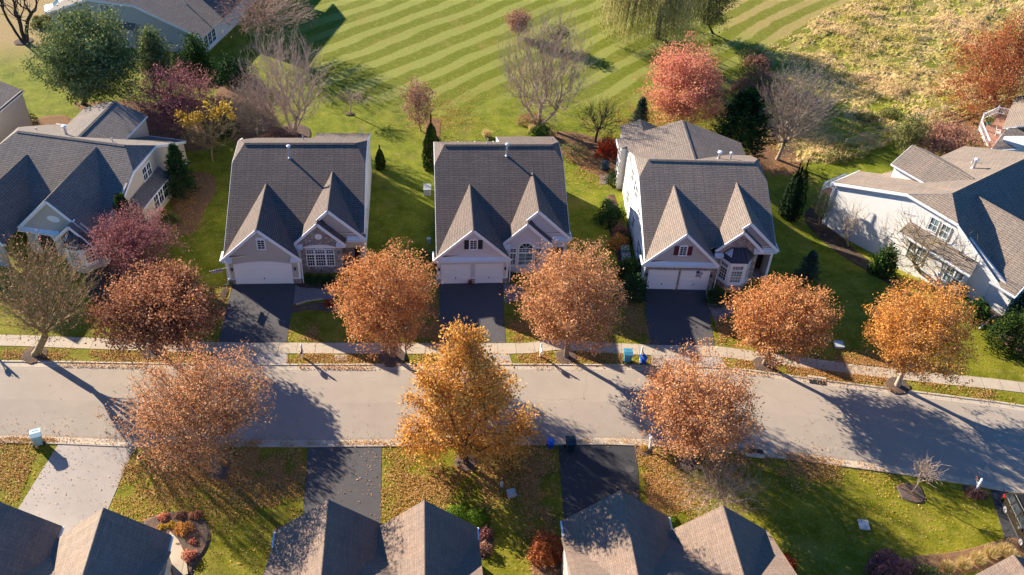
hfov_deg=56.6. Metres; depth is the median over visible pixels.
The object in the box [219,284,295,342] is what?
driveway
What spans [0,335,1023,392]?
sidewalk
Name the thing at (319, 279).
shrub
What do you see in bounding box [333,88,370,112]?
young bare tree
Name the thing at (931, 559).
mulch bed
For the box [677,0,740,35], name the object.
tree
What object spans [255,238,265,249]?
window
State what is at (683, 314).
driveway
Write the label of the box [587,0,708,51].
willow tree
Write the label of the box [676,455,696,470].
mulch bed
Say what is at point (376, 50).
ground
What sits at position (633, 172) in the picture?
window
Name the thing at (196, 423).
street tree
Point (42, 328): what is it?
street tree
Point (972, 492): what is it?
shrub
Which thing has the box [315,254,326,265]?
window
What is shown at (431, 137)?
columnar evergreen
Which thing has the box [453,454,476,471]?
mulch bed
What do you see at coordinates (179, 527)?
shrub
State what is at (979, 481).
mailbox
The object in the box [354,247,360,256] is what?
front door
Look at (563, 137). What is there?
mulch bed
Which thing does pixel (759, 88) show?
shrub
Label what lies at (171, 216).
shrub
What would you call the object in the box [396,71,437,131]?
narrow tree
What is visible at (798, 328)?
street tree
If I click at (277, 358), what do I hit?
driveway apron
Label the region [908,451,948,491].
sapling
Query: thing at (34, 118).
shrub
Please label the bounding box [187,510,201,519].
shrub
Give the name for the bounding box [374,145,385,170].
columnar evergreen
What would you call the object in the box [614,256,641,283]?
shrub
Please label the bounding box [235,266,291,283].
garage door
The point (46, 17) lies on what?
shrub
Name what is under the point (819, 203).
bare shrub
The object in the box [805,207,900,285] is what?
mulch bed
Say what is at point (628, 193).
window
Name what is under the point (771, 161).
mulch bed
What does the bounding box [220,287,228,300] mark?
mulch bed
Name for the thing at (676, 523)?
shrub
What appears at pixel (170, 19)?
house
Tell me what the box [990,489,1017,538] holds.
driveway
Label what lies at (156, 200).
window
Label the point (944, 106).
split rail fence
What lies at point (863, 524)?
utility box
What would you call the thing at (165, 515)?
shrub
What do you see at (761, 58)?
shrub
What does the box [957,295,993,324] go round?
shrub
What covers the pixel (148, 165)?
window
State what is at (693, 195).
house
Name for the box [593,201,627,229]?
shrub
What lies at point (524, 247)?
arched window
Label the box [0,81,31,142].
house
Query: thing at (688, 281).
garage door
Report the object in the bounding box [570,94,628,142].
bare tree
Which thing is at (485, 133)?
ornamental grass
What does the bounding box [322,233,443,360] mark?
street tree
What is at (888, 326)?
street tree
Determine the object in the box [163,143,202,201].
conifer
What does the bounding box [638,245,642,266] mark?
window
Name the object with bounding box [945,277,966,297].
shrub
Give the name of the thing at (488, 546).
shrub
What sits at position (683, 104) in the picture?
maple tree
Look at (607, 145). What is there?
shrub
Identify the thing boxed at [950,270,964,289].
window
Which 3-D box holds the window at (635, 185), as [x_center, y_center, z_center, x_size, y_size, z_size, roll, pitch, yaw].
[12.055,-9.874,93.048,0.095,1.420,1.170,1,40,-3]
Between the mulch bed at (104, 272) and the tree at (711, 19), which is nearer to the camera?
the mulch bed at (104, 272)
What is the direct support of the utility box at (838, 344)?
on the ground at (376, 50)
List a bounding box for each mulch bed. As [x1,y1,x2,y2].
[14,37,33,45]
[20,346,48,364]
[32,115,71,124]
[72,101,221,150]
[85,259,177,306]
[140,345,163,360]
[143,512,210,574]
[172,172,216,234]
[208,465,229,480]
[214,75,277,142]
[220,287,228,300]
[274,124,311,137]
[289,302,338,312]
[296,277,343,288]
[378,347,408,366]
[425,118,440,165]
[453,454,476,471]
[479,527,492,559]
[530,552,561,574]
[554,131,617,175]
[555,349,576,363]
[606,195,640,299]
[636,446,652,456]
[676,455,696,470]
[708,292,738,305]
[752,123,801,176]
[753,357,775,371]
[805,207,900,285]
[884,377,910,394]
[896,483,925,503]
[910,537,1023,574]
[936,104,1011,136]
[962,486,988,499]
[977,307,1023,357]
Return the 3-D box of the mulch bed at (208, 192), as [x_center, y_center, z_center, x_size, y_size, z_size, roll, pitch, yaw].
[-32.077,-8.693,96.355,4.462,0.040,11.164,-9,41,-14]
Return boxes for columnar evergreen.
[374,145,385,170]
[421,114,439,171]
[776,159,809,221]
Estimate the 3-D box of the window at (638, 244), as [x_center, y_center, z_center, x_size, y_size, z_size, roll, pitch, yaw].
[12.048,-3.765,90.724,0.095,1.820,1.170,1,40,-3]
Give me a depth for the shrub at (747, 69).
127.54 m
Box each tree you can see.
[0,0,38,42]
[0,228,106,356]
[13,0,147,106]
[78,199,188,278]
[78,257,229,364]
[94,337,277,479]
[120,53,230,138]
[127,22,176,88]
[171,30,219,93]
[174,97,241,160]
[204,0,322,47]
[219,75,281,136]
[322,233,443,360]
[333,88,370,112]
[390,314,546,477]
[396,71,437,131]
[494,2,599,129]
[499,235,631,361]
[504,5,533,35]
[545,20,574,44]
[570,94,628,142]
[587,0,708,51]
[625,334,771,470]
[633,31,730,126]
[660,453,772,519]
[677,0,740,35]
[719,271,846,374]
[754,60,845,160]
[862,270,993,392]
[868,197,991,276]
[889,107,935,153]
[905,117,992,156]
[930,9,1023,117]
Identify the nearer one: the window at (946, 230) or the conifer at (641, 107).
the window at (946, 230)
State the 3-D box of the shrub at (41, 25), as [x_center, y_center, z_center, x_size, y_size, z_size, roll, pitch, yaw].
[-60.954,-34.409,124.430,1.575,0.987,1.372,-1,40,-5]
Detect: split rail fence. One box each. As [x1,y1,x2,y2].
[844,121,908,145]
[913,94,980,118]
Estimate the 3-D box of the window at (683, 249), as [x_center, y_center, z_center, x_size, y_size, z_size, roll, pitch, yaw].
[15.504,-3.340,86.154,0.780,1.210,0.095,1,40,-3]
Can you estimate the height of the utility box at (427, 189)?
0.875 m
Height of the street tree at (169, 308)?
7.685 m
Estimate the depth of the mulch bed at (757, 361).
81.55 m
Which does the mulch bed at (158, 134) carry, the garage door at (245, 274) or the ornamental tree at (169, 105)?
the ornamental tree at (169, 105)
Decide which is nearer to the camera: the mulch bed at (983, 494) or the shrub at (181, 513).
the shrub at (181, 513)
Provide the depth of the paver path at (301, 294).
86.18 m
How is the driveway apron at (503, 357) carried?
on the ground at (376, 50)
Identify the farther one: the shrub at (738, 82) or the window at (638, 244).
the shrub at (738, 82)
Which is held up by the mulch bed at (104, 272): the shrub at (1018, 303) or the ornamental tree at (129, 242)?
the ornamental tree at (129, 242)
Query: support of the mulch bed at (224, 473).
on the ground at (376, 50)
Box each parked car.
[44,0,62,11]
[1001,492,1023,548]
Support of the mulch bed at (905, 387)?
on the ground at (376, 50)
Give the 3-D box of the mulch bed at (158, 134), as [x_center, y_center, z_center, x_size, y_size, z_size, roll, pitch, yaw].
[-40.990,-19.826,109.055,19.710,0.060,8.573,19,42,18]
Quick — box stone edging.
[296,291,731,304]
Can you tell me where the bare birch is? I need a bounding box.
[232,20,333,134]
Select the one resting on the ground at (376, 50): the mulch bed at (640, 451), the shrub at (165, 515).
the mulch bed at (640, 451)
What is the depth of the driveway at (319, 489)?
70.35 m
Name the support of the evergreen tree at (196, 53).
on the ground at (376, 50)
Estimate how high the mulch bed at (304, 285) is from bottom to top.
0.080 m
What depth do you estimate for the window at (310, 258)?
87.50 m
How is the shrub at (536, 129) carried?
on the ground at (376, 50)
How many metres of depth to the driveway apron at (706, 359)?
81.81 m
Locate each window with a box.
[98,4,108,17]
[106,5,114,18]
[141,165,148,182]
[145,160,152,176]
[153,193,160,210]
[158,189,164,204]
[162,183,167,199]
[203,35,208,48]
[207,31,212,45]
[211,27,216,42]
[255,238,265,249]
[306,254,315,266]
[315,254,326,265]
[326,254,334,265]
[469,239,477,249]
[509,253,516,265]
[517,253,533,265]
[518,242,533,252]
[534,252,541,265]
[626,187,629,205]
[631,167,634,184]
[631,213,634,231]
[633,177,636,194]
[635,183,638,201]
[636,237,640,257]
[637,206,640,223]
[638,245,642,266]
[678,245,687,255]
[905,241,917,259]
[915,246,926,265]
[927,216,940,233]
[938,223,951,239]
[941,265,955,283]
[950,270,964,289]
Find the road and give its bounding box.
[0,367,1023,488]
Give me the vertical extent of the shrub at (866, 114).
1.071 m
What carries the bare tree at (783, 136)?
on the ground at (376, 50)
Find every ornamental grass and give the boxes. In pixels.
[482,129,492,138]
[528,123,536,130]
[545,128,555,136]
[939,558,957,572]
[955,554,973,570]
[969,549,987,565]
[982,543,1002,558]
[998,540,1015,555]
[1003,549,1021,558]
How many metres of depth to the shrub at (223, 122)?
105.77 m
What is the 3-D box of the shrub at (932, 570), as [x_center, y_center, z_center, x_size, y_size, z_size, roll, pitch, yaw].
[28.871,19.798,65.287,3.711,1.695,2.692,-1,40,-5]
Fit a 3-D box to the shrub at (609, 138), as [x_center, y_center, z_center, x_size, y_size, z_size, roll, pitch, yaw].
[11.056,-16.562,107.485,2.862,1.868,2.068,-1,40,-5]
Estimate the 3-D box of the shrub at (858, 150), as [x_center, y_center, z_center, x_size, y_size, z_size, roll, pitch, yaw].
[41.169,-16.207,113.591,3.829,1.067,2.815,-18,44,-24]
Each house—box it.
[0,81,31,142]
[0,101,187,272]
[0,502,173,574]
[45,0,245,52]
[219,129,371,284]
[264,499,482,574]
[432,137,571,283]
[560,490,796,574]
[615,119,778,290]
[815,144,1023,314]
[974,96,1023,151]
[976,554,1023,574]
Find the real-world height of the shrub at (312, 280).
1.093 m
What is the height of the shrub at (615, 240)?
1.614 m
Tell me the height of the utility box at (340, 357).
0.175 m
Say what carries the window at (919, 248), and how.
in the house at (980, 191)
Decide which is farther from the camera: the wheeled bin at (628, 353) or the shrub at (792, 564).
the wheeled bin at (628, 353)
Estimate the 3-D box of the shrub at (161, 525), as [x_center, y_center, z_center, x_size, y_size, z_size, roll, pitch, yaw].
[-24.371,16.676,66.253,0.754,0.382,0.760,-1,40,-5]
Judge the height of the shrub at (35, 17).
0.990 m
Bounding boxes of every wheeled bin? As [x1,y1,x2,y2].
[29,428,44,447]
[546,437,554,448]
[564,435,576,452]
[623,348,632,363]
[639,354,647,364]
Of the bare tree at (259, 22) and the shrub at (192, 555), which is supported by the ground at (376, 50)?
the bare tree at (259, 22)
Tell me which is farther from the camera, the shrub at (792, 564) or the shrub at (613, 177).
the shrub at (613, 177)
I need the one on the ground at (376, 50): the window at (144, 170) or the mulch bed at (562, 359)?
the mulch bed at (562, 359)
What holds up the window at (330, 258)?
in the house at (297, 208)
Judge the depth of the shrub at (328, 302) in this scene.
84.93 m
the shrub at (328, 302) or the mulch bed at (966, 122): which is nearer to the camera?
the shrub at (328, 302)
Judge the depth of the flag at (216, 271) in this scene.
84.70 m
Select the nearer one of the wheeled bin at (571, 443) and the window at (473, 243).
the wheeled bin at (571, 443)
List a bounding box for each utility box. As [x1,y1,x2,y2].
[334,355,346,360]
[423,184,430,195]
[506,488,516,498]
[833,340,844,348]
[857,519,869,529]
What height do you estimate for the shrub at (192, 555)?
0.618 m
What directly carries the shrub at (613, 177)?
on the ground at (376, 50)
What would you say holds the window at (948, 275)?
in the house at (980, 191)
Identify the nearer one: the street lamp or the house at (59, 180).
the street lamp
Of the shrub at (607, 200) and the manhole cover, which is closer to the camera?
the manhole cover
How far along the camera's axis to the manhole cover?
72.28 m
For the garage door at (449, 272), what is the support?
in the house at (501, 208)
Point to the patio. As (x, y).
(601, 179)
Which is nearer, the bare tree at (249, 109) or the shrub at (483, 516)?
the shrub at (483, 516)
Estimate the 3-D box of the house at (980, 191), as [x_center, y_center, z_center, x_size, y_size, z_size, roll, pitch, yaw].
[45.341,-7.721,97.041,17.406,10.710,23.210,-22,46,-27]
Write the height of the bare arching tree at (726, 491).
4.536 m
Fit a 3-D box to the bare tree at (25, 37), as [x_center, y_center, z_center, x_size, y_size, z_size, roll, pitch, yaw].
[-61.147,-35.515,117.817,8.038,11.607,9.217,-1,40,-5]
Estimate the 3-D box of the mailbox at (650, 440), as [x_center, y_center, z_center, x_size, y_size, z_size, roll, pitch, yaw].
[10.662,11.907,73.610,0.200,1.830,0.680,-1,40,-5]
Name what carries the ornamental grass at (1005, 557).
on the mulch bed at (931, 559)
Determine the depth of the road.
76.23 m
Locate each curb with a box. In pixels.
[0,360,1023,410]
[0,436,1023,492]
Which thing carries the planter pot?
on the house at (1011, 128)
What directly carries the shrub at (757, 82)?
on the meadow
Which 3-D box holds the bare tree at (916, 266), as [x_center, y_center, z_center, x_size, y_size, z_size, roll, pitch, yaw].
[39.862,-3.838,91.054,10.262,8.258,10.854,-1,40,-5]
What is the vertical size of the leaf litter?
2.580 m
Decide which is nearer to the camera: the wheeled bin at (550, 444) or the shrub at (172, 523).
the shrub at (172, 523)
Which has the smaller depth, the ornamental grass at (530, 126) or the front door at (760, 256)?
the front door at (760, 256)
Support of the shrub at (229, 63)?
on the mulch bed at (246, 134)
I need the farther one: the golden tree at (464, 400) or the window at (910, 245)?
the window at (910, 245)
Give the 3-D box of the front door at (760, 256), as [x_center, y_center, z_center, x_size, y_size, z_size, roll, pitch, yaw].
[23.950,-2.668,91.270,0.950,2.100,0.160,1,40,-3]
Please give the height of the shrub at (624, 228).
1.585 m
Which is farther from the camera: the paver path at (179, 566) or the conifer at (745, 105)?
the conifer at (745, 105)
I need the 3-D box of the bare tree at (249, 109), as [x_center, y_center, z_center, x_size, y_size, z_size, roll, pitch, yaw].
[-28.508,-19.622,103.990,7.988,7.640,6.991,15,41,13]
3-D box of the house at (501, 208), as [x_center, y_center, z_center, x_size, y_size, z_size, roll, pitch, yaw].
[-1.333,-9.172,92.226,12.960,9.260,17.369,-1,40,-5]
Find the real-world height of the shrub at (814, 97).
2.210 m
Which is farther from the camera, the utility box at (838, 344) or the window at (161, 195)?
the window at (161, 195)
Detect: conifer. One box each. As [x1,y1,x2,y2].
[111,193,144,244]
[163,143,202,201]
[628,96,649,122]
[709,86,777,161]
[793,250,821,284]
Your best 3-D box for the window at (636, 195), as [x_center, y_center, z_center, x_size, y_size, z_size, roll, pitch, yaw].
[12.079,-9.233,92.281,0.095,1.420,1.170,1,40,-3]
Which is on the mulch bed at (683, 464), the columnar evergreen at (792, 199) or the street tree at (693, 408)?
the street tree at (693, 408)
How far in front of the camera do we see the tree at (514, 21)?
127.59 m
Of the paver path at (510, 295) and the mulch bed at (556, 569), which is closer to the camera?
the mulch bed at (556, 569)
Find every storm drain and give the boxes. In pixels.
[745,448,764,458]
[808,375,825,384]
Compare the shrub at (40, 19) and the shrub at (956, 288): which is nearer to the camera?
the shrub at (956, 288)
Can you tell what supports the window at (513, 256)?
in the house at (501, 208)
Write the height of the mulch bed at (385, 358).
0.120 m
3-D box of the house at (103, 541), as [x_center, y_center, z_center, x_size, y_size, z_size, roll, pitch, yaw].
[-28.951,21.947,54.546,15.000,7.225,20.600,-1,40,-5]
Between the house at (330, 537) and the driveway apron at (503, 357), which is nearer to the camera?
the house at (330, 537)
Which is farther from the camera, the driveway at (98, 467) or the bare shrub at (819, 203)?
the bare shrub at (819, 203)
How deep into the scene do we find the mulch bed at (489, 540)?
66.64 m
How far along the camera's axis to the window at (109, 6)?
119.09 m
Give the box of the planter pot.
[983,114,995,124]
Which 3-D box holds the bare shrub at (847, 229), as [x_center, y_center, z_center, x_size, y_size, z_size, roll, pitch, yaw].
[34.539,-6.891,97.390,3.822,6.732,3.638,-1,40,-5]
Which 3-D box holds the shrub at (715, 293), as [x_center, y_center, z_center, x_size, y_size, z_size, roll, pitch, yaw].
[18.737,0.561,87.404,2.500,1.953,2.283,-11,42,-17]
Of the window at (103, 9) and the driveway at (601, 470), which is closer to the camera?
the driveway at (601, 470)
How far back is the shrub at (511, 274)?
88.91 m
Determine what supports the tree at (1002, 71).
on the ground at (376, 50)
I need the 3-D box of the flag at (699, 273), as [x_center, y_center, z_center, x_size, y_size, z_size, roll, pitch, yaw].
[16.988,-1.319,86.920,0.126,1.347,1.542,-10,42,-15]
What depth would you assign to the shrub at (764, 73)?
126.49 m
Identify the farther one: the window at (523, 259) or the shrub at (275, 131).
the shrub at (275, 131)
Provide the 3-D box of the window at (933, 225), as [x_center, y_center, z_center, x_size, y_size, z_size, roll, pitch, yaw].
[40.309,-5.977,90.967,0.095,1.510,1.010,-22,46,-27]
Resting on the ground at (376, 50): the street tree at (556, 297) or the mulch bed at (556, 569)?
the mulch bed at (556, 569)
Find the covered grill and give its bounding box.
[601,160,609,170]
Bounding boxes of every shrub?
[28,109,39,125]
[30,20,40,28]
[31,15,38,21]
[37,17,46,25]
[40,20,51,29]
[41,14,49,21]
[156,512,169,522]
[157,523,166,530]
[160,211,182,225]
[165,520,176,528]
[173,520,195,537]
[174,510,186,519]
[181,549,197,562]
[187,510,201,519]
[188,537,196,544]
[201,110,240,138]
[215,48,257,85]
[261,127,297,137]
[304,274,314,285]
[314,273,324,284]
[323,274,335,284]
[323,299,333,307]
[416,247,436,267]
[445,504,472,521]
[463,508,490,529]
[479,524,493,539]
[480,540,492,554]
[508,270,515,279]
[515,112,542,126]
[527,527,563,568]
[528,123,549,136]
[561,141,590,163]
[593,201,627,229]
[594,139,617,160]
[597,134,618,150]
[600,197,615,209]
[604,169,616,187]
[607,232,631,251]
[609,220,623,230]
[611,221,630,238]
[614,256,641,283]
[614,289,632,298]
[617,273,648,304]
[622,232,632,243]
[670,516,680,528]
[702,284,731,308]
[728,75,758,94]
[730,62,763,78]
[738,45,769,63]
[738,73,772,91]
[741,53,772,70]
[745,65,775,85]
[757,82,780,103]
[766,72,793,92]
[780,548,797,571]
[789,90,819,110]
[807,182,837,223]
[818,149,851,163]
[829,140,859,152]
[832,198,870,245]
[841,147,871,160]
[853,110,882,122]
[862,547,915,574]
[866,243,898,279]
[877,106,905,118]
[910,563,950,574]
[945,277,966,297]
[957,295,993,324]
[963,486,988,500]
[980,306,1023,359]
[1001,292,1023,316]
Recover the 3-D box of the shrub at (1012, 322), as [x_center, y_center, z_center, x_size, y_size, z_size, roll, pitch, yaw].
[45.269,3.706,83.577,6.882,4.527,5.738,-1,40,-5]
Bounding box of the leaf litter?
[0,71,1020,574]
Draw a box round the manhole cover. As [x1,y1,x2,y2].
[625,465,634,472]
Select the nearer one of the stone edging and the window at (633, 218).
the stone edging
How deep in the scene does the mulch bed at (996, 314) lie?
86.87 m
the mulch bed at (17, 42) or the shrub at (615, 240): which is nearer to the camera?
the shrub at (615, 240)
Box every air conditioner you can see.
[621,245,629,255]
[622,252,630,262]
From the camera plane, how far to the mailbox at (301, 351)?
79.02 m
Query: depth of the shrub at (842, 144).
114.58 m
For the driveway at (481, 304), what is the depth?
85.79 m
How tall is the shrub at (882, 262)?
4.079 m
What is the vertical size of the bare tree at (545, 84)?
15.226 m
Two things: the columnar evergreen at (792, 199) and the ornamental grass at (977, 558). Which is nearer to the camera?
the ornamental grass at (977, 558)
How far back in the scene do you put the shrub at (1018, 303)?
87.22 m
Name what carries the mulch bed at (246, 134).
on the ground at (376, 50)
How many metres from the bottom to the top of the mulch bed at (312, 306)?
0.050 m
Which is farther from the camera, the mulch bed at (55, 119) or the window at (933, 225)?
the mulch bed at (55, 119)
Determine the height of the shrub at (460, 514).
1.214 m
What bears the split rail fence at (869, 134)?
on the ground at (376, 50)
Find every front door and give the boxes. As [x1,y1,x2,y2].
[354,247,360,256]
[754,254,763,267]
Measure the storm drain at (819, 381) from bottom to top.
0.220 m
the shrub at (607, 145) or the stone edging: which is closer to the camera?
the stone edging
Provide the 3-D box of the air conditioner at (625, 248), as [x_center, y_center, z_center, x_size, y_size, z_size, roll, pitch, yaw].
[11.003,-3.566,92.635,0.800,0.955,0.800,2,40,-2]
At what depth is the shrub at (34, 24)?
124.28 m
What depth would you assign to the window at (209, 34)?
121.36 m
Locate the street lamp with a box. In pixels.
[402,323,408,360]
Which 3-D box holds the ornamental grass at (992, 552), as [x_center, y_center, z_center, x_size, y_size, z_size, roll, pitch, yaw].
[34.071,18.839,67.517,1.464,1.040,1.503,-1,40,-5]
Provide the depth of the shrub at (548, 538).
65.18 m
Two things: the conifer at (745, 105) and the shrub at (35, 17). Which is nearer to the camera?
the conifer at (745, 105)
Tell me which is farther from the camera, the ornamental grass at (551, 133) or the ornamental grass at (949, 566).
the ornamental grass at (551, 133)
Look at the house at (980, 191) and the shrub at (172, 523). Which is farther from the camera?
the house at (980, 191)
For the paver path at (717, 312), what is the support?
on the ground at (376, 50)
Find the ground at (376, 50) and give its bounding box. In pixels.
[0,0,1023,574]
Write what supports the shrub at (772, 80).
on the meadow
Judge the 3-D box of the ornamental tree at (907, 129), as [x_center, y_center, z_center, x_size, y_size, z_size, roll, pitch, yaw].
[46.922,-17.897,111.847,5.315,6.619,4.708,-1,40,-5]
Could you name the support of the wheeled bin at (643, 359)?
on the ground at (376, 50)
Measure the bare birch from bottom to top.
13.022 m
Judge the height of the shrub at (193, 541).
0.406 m
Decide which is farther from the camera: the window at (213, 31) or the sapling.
the window at (213, 31)
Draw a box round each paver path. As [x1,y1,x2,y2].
[170,532,187,574]
[293,286,335,304]
[504,284,522,302]
[708,305,733,320]
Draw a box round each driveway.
[18,444,133,533]
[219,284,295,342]
[303,447,381,522]
[439,283,505,342]
[558,445,639,518]
[644,289,713,345]
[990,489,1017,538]
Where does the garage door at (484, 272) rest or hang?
in the house at (501, 208)
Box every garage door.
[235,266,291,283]
[442,266,468,283]
[476,265,501,282]
[648,271,676,288]
[679,272,707,289]
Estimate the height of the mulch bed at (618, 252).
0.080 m
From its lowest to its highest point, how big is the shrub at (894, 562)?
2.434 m
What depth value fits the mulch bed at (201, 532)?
65.99 m
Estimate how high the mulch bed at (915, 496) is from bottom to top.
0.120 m
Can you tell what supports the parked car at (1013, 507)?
on the driveway at (1006, 525)
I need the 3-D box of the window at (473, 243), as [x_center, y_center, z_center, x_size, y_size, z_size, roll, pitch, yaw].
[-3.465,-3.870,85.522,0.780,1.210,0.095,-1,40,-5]
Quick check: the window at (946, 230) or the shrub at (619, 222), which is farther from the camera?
the shrub at (619, 222)
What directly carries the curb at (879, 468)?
on the ground at (376, 50)
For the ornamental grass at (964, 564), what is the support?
on the mulch bed at (931, 559)
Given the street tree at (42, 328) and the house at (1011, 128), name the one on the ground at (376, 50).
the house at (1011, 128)
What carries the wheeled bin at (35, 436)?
on the ground at (376, 50)
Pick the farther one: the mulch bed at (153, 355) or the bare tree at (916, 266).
the bare tree at (916, 266)
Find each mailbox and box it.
[300,344,303,357]
[648,434,652,449]
[974,476,982,491]
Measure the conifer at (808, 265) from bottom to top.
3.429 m
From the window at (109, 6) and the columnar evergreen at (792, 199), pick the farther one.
the window at (109, 6)
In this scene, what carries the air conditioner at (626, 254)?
on the ground at (376, 50)
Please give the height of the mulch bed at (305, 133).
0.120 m
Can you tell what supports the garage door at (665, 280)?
in the house at (693, 195)
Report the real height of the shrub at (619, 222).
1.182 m
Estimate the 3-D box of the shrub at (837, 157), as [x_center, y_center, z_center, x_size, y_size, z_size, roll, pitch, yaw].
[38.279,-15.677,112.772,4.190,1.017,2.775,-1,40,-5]
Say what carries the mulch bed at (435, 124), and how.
on the ground at (376, 50)
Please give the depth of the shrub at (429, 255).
89.74 m
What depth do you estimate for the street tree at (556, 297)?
75.98 m
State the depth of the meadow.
132.98 m
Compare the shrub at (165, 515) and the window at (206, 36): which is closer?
the shrub at (165, 515)
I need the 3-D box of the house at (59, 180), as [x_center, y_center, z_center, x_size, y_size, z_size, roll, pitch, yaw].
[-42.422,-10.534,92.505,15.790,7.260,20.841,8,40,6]
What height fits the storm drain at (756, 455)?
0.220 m
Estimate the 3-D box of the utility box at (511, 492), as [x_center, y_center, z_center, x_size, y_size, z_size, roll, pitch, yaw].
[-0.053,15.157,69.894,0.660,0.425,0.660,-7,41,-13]
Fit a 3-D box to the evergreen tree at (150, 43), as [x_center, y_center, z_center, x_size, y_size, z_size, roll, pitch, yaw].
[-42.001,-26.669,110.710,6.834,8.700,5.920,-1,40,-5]
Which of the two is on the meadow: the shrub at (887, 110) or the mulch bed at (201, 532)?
the shrub at (887, 110)
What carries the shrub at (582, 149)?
on the mulch bed at (563, 137)
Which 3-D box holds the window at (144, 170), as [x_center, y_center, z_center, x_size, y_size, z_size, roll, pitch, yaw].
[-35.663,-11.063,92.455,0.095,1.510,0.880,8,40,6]
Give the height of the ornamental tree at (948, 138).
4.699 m
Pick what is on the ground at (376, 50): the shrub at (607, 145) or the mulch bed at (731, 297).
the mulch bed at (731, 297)
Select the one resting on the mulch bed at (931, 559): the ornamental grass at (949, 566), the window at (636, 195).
the ornamental grass at (949, 566)
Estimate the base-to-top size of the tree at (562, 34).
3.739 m
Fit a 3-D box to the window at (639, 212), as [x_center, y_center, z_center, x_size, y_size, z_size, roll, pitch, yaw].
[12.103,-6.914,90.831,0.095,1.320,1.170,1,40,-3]
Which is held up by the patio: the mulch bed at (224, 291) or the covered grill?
the covered grill
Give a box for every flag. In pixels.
[210,267,228,273]
[695,270,702,277]
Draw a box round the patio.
[600,174,613,184]
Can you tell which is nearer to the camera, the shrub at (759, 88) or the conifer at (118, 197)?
the conifer at (118, 197)
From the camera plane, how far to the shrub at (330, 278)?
87.08 m
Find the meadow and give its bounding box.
[744,0,1023,163]
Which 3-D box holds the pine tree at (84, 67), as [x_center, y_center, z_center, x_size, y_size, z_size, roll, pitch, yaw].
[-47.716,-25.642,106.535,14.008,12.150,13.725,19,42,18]
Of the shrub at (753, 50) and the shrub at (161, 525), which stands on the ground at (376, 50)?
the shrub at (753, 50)
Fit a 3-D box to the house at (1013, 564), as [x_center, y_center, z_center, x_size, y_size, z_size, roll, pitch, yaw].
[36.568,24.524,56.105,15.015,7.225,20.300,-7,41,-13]
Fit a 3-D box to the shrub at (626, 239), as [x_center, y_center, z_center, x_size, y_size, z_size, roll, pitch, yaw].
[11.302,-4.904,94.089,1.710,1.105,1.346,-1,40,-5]
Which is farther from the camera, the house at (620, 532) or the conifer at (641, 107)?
the conifer at (641, 107)
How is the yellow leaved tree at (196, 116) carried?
on the ground at (376, 50)
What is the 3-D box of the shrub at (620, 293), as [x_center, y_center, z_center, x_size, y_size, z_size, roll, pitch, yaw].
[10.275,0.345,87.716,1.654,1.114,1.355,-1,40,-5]
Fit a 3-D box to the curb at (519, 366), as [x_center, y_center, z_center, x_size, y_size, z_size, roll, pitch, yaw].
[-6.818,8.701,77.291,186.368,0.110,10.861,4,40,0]
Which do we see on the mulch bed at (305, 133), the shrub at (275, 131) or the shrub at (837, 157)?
the shrub at (275, 131)
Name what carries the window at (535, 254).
in the house at (501, 208)
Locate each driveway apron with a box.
[211,353,287,363]
[438,354,511,362]
[652,355,725,366]
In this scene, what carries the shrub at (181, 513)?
on the mulch bed at (201, 532)
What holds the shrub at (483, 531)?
on the mulch bed at (489, 540)
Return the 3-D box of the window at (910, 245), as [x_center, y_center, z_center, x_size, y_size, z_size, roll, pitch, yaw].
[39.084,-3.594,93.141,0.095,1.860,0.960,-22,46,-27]
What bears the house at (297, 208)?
on the ground at (376, 50)
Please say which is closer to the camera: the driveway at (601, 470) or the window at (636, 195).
the driveway at (601, 470)
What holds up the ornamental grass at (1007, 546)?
on the mulch bed at (931, 559)
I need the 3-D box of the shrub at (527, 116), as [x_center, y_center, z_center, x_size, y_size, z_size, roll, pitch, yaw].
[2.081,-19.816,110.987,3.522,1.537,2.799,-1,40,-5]
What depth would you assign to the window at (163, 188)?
95.05 m
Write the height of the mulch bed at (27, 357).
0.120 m
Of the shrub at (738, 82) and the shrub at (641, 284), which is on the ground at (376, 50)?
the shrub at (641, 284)

